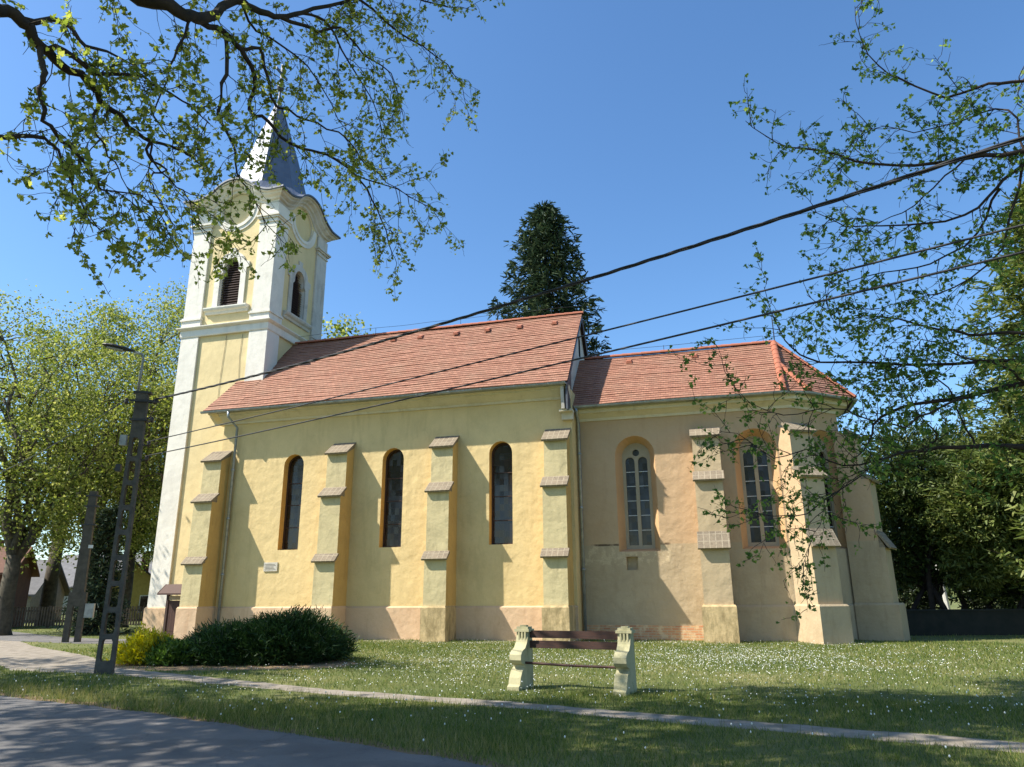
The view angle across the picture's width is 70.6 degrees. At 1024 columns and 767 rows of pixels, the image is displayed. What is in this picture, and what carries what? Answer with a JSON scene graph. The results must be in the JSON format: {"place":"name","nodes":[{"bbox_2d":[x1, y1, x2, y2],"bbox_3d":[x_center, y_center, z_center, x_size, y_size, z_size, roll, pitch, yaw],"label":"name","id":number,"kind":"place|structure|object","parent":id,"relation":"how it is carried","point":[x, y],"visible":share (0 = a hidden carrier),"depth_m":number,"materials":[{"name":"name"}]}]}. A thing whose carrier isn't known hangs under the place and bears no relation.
{"place":"outdoors","nodes":[
{"label":"outdoors","id":0,"kind":"place"},
{"bbox_2d":[0,632,126,643],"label":"side road","id":1,"kind":"structure","parent":0,"point":[20,636],"depth_m":28.26,"materials":[{"name":"grey asphalt"}]},
{"bbox_2d":[61,554,152,613],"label":"long house","id":2,"kind":"structure","parent":0,"point":[68,568],"depth_m":71.80,"materials":[{"name":"white brick"}]},
{"bbox_2d":[115,660,359,670],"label":"bare ground","id":3,"kind":"structure","parent":0,"point":[178,667],"depth_m":16.89,"materials":[{"name":"brown soil"}]},
{"bbox_2d":[105,621,179,664],"bbox_3d":[-8.950,6.438,17.925,1.727,1.059,1.580,-5,-17,15],"label":"golden shrub","id":4,"kind":"object","parent":3,"relation":"on","point":[129,651],"visible":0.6,"depth_m":17.51,"materials":[{"name":"yellow plant"}]},
{"bbox_2d":[136,633,196,665],"bbox_3d":[-8.230,6.477,17.596,1.480,0.779,1.368,-5,-17,15],"label":"green shrub","id":5,"kind":"object","parent":3,"relation":"on","point":[165,654],"visible":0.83,"depth_m":17.23,"materials":[{"name":"green plant"}]},
{"bbox_2d":[179,601,361,665],"bbox_3d":[-6.251,6.342,18.348,4.738,1.545,3.088,-2,-16,4],"label":"juniper","id":6,"kind":"object","parent":3,"relation":"on","point":[305,636],"visible":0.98,"depth_m":17.51,"materials":[{"name":"green plant"}]},
{"bbox_2d":[0,696,487,766],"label":"road","id":7,"kind":"structure","parent":0,"point":[33,733],"depth_m":8.04,"materials":[{"name":"grey asphalt"}]},
{"bbox_2d":[0,591,1023,766],"bbox_3d":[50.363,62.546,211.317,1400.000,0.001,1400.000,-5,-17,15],"label":"ground","id":8,"kind":"structure","parent":0,"point":[955,605],"depth_m":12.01,"materials":[{"name":"green plant"}]},
{"bbox_2d":[0,540,39,626],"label":"brick house","id":9,"kind":"structure","parent":8,"relation":"on","point":[22,588],"depth_m":40.94,"materials":[{"name":"white paint"}]},
{"bbox_2d":[25,560,70,622],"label":"outbuilding","id":10,"kind":"structure","parent":8,"relation":"on","point":[35,592],"depth_m":48.14,"materials":[{"name":"white brick"}]},
{"bbox_2d":[12,605,146,627],"bbox_3d":[-22.974,12.394,38.444,16.042,1.150,0.160,1,-16,-4],"label":"picket fence","id":11,"kind":"object","parent":8,"relation":"on","point":[49,610],"visible":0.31,"depth_m":38.29,"materials":[{"name":"brown wood"}]},
{"bbox_2d":[61,491,100,641],"bbox_3d":[-15.968,6.840,27.199,0.900,5.550,0.240,3,-17,-12],"label":"utility pole","id":12,"kind":"object","parent":8,"relation":"on","point":[78,595],"visible":0.92,"depth_m":26.91,"materials":[{"name":"concrete"}]},
{"bbox_2d":[0,289,164,625],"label":"plane tree","id":13,"kind":"object","parent":8,"relation":"on","point":[49,590],"visible":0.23,"depth_m":45.45,"materials":[{"name":"green plant"}]},
{"bbox_2d":[0,284,165,635],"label":"plane tree","id":14,"kind":"object","parent":8,"relation":"on","point":[19,537],"visible":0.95,"depth_m":33.73,"materials":[{"name":"green plant"}]},
{"bbox_2d":[0,307,177,628],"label":"plane tree","id":15,"kind":"object","parent":8,"relation":"on","point":[147,502],"visible":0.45,"depth_m":38.14,"materials":[{"name":"green plant"}]},
{"bbox_2d":[56,503,140,635],"bbox_3d":[-18.233,8.335,32.190,3.054,6.303,3.061,-5,-17,15],"label":"young conifer","id":16,"kind":"object","parent":8,"relation":"on","point":[98,585],"visible":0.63,"depth_m":32.01,"materials":[{"name":"green plant"}]},
{"bbox_2d":[58,266,188,627],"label":"plane tree","id":17,"kind":"object","parent":8,"relation":"on","point":[131,562],"visible":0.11,"depth_m":41.25,"materials":[{"name":"green plant"}]},
{"bbox_2d":[60,276,186,572],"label":"plane tree","id":18,"kind":"object","parent":8,"relation":"on","point":[155,327],"visible":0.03,"depth_m":47.45,"materials":[{"name":"green plant"}]},
{"bbox_2d":[97,553,150,618],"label":"cottage","id":19,"kind":"structure","parent":8,"relation":"on","point":[140,590],"depth_m":49.06,"materials":[{"name":"yellow paint"}]},
{"bbox_2d":[138,595,147,612],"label":"window","id":20,"kind":"structure","parent":19,"relation":"in","point":[143,600],"depth_m":48.89,"materials":[{"name":"white paint"}]},
{"bbox_2d":[94,343,158,674],"bbox_3d":[-9.049,2.674,16.386,1.387,7.426,0.341,5,-17,-18],"label":"utility pole","id":21,"kind":"object","parent":8,"relation":"on","point":[138,419],"visible":0.95,"depth_m":16.40,"materials":[{"name":"concrete"}]},
{"bbox_2d":[0,400,124,472],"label":"service wire","id":22,"kind":"object","parent":21,"relation":"attached to","point":[67,436],"visible":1,"depth_m":19.60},
{"bbox_2d":[147,251,1023,455],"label":"power cable","id":23,"kind":"object","parent":21,"relation":"attached to","point":[894,283],"visible":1,"depth_m":8.54,"materials":[{"name":"black rubber"}]},
{"bbox_2d":[149,224,1023,441],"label":"power cable","id":24,"kind":"object","parent":21,"relation":"attached to","point":[926,249],"visible":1,"depth_m":8.59,"materials":[{"name":"black rubber"}]},
{"bbox_2d":[155,136,1023,399],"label":"power cable","id":25,"kind":"object","parent":21,"relation":"attached to","point":[917,173],"visible":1,"depth_m":8.76,"materials":[{"name":"black rubber"}]},
{"bbox_2d":[157,584,181,637],"bbox_3d":[-13.197,9.035,28.757,1.650,2.060,0.840,-5,-17,15],"label":"porch","id":26,"kind":"object","parent":8,"relation":"on","point":[168,590],"visible":0.48,"depth_m":28.82,"materials":[{"name":"brown wood"}]},
{"bbox_2d":[0,0,504,301],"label":"roadside tree","id":27,"kind":"object","parent":8,"relation":"on","point":[69,168],"visible":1,"depth_m":8.73,"materials":[{"name":"green plant"}]},
{"bbox_2d":[0,692,514,766],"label":"road shoulder","id":28,"kind":"object","parent":8,"relation":"on","point":[372,745],"visible":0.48,"depth_m":8.29},
{"bbox_2d":[0,677,562,758],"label":"verge grass","id":29,"kind":"structure","parent":8,"relation":"on","point":[160,704],"depth_m":9.33,"materials":[{"name":"green plant"}]},
{"bbox_2d":[321,312,373,338],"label":"plane tree","id":30,"kind":"object","parent":8,"relation":"on","point":[341,329],"visible":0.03,"depth_m":51.19,"materials":[{"name":"green plant"}]},
{"bbox_2d":[0,641,1023,752],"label":"footpath","id":31,"kind":"structure","parent":8,"relation":"on","point":[17,655],"depth_m":11.16,"materials":[{"name":"grey concrete"}]},
{"bbox_2d":[2,640,1023,728],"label":"daisies","id":32,"kind":"object","parent":8,"relation":"on","point":[681,668],"visible":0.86,"depth_m":16.18,"materials":[{"name":"white plant"}]},
{"bbox_2d":[14,672,1022,766],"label":"dandelion clocks","id":33,"kind":"object","parent":8,"relation":"on","point":[595,708],"visible":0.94,"depth_m":9.74,"materials":[{"name":"white plant"}]},
{"bbox_2d":[141,64,910,644],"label":"church","id":34,"kind":"structure","parent":8,"relation":"on","point":[573,496],"depth_m":27.34,"materials":[{"name":"paint"}]},
{"bbox_2d":[282,456,303,549],"bbox_3d":[-8.785,4.824,29.400,0.900,3.820,0.070,-5,-17,15],"label":"window","id":35,"kind":"structure","parent":34,"relation":"in","point":[293,493],"depth_m":29.41,"materials":[{"name":"black glass"}]},
{"bbox_2d":[383,449,403,546],"bbox_3d":[-4.555,4.467,28.281,0.900,3.820,0.070,-5,-17,15],"label":"window","id":36,"kind":"structure","parent":34,"relation":"in","point":[392,524],"depth_m":28.28,"materials":[{"name":"black glass"}]},
{"bbox_2d":[492,443,512,544],"bbox_3d":[-0.326,4.109,27.161,0.900,3.820,0.070,-5,-17,15],"label":"window","id":37,"kind":"structure","parent":34,"relation":"in","point":[502,503],"depth_m":27.15,"materials":[{"name":"black glass"}]},
{"bbox_2d":[622,443,655,548],"bbox_3d":[4.684,4.144,26.843,1.040,3.920,0.120,-5,-17,15],"label":"window","id":38,"kind":"structure","parent":34,"relation":"in","point":[638,501],"depth_m":26.81,"materials":[{"name":"glass"}]},
{"bbox_2d":[739,436,779,545],"bbox_3d":[8.769,3.799,25.762,1.040,3.920,0.120,-5,-17,15],"label":"window","id":39,"kind":"structure","parent":34,"relation":"in","point":[754,489],"depth_m":25.75,"materials":[{"name":"glass"}]},
{"bbox_2d":[813,436,838,539],"bbox_3d":[11.063,3.824,25.910,1.040,3.920,0.120,8,-18,-26],"label":"window","id":40,"kind":"structure","parent":34,"relation":"in","point":[831,508],"depth_m":26.09,"materials":[{"name":"glass"}]},
{"bbox_2d":[483,200,611,355],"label":"spruce","id":41,"kind":"object","parent":8,"relation":"on","point":[549,251],"visible":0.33,"depth_m":42.53,"materials":[{"name":"green plant"}]},
{"bbox_2d":[507,625,636,695],"bbox_3d":[1.003,4.714,12.415,2.160,1.045,0.660,-8,-18,23],"label":"park bench","id":42,"kind":"object","parent":8,"relation":"on","point":[521,658],"visible":0.97,"depth_m":12.50,"materials":[{"name":"concrete"}]},
{"bbox_2d":[355,639,873,644],"bbox_3d":[-0.563,8.939,25.077,24.688,0.003,2.622,-4,-16,11],"label":"wall apron","id":43,"kind":"object","parent":8,"relation":"on","point":[597,640],"depth_m":24.36,"materials":[{"name":"grey concrete"}]},
{"bbox_2d":[668,0,1023,623],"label":"overhanging tree","id":44,"kind":"object","parent":8,"relation":"on","point":[919,364],"visible":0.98,"depth_m":9.75,"materials":[{"name":"green plant"}]},
{"bbox_2d":[850,409,997,609],"bbox_3d":[16.835,5.706,30.671,7.001,9.240,5.800,-5,-17,15],"label":"yew","id":45,"kind":"object","parent":8,"relation":"on","point":[914,554],"visible":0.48,"depth_m":29.82,"materials":[{"name":"green plant"}]},
{"bbox_2d":[896,573,980,598],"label":"distant wood","id":46,"kind":"object","parent":8,"relation":"on","point":[948,594],"depth_m":127.20,"materials":[{"name":"green plant"}]},
{"bbox_2d":[935,565,949,608],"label":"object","id":47,"kind":"object","parent":8,"relation":"on","point":[945,598],"depth_m":34.82,"materials":[{"name":"white paint"}]},
{"bbox_2d":[876,412,1023,608],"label":"yew","id":48,"kind":"object","parent":8,"relation":"on","point":[965,605],"visible":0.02,"depth_m":31.39,"materials":[{"name":"green plant"}]},
{"bbox_2d":[882,526,1023,609],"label":"laurel thicket","id":49,"kind":"object","parent":8,"relation":"on","point":[924,600],"visible":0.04,"depth_m":35.66,"materials":[{"name":"green plant"}]},
{"bbox_2d":[901,398,1023,608],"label":"cypress","id":50,"kind":"object","parent":8,"relation":"on","point":[992,538],"visible":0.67,"depth_m":28.10,"materials":[{"name":"green plant"}]},
{"bbox_2d":[906,609,1023,635],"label":"wall","id":51,"kind":"structure","parent":8,"relation":"on","point":[935,622],"depth_m":26.45,"materials":[{"name":"grey concrete"}]},
{"bbox_2d":[921,181,1023,608],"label":"fir","id":52,"kind":"object","parent":8,"relation":"on","point":[1007,301],"visible":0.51,"depth_m":29.58,"materials":[{"name":"green plant"}]},
{"bbox_2d":[0,0,1023,590],"label":"sky","id":53,"kind":"structure","parent":0,"point":[616,114],"materials":[{"name":"blue"}]}
]}

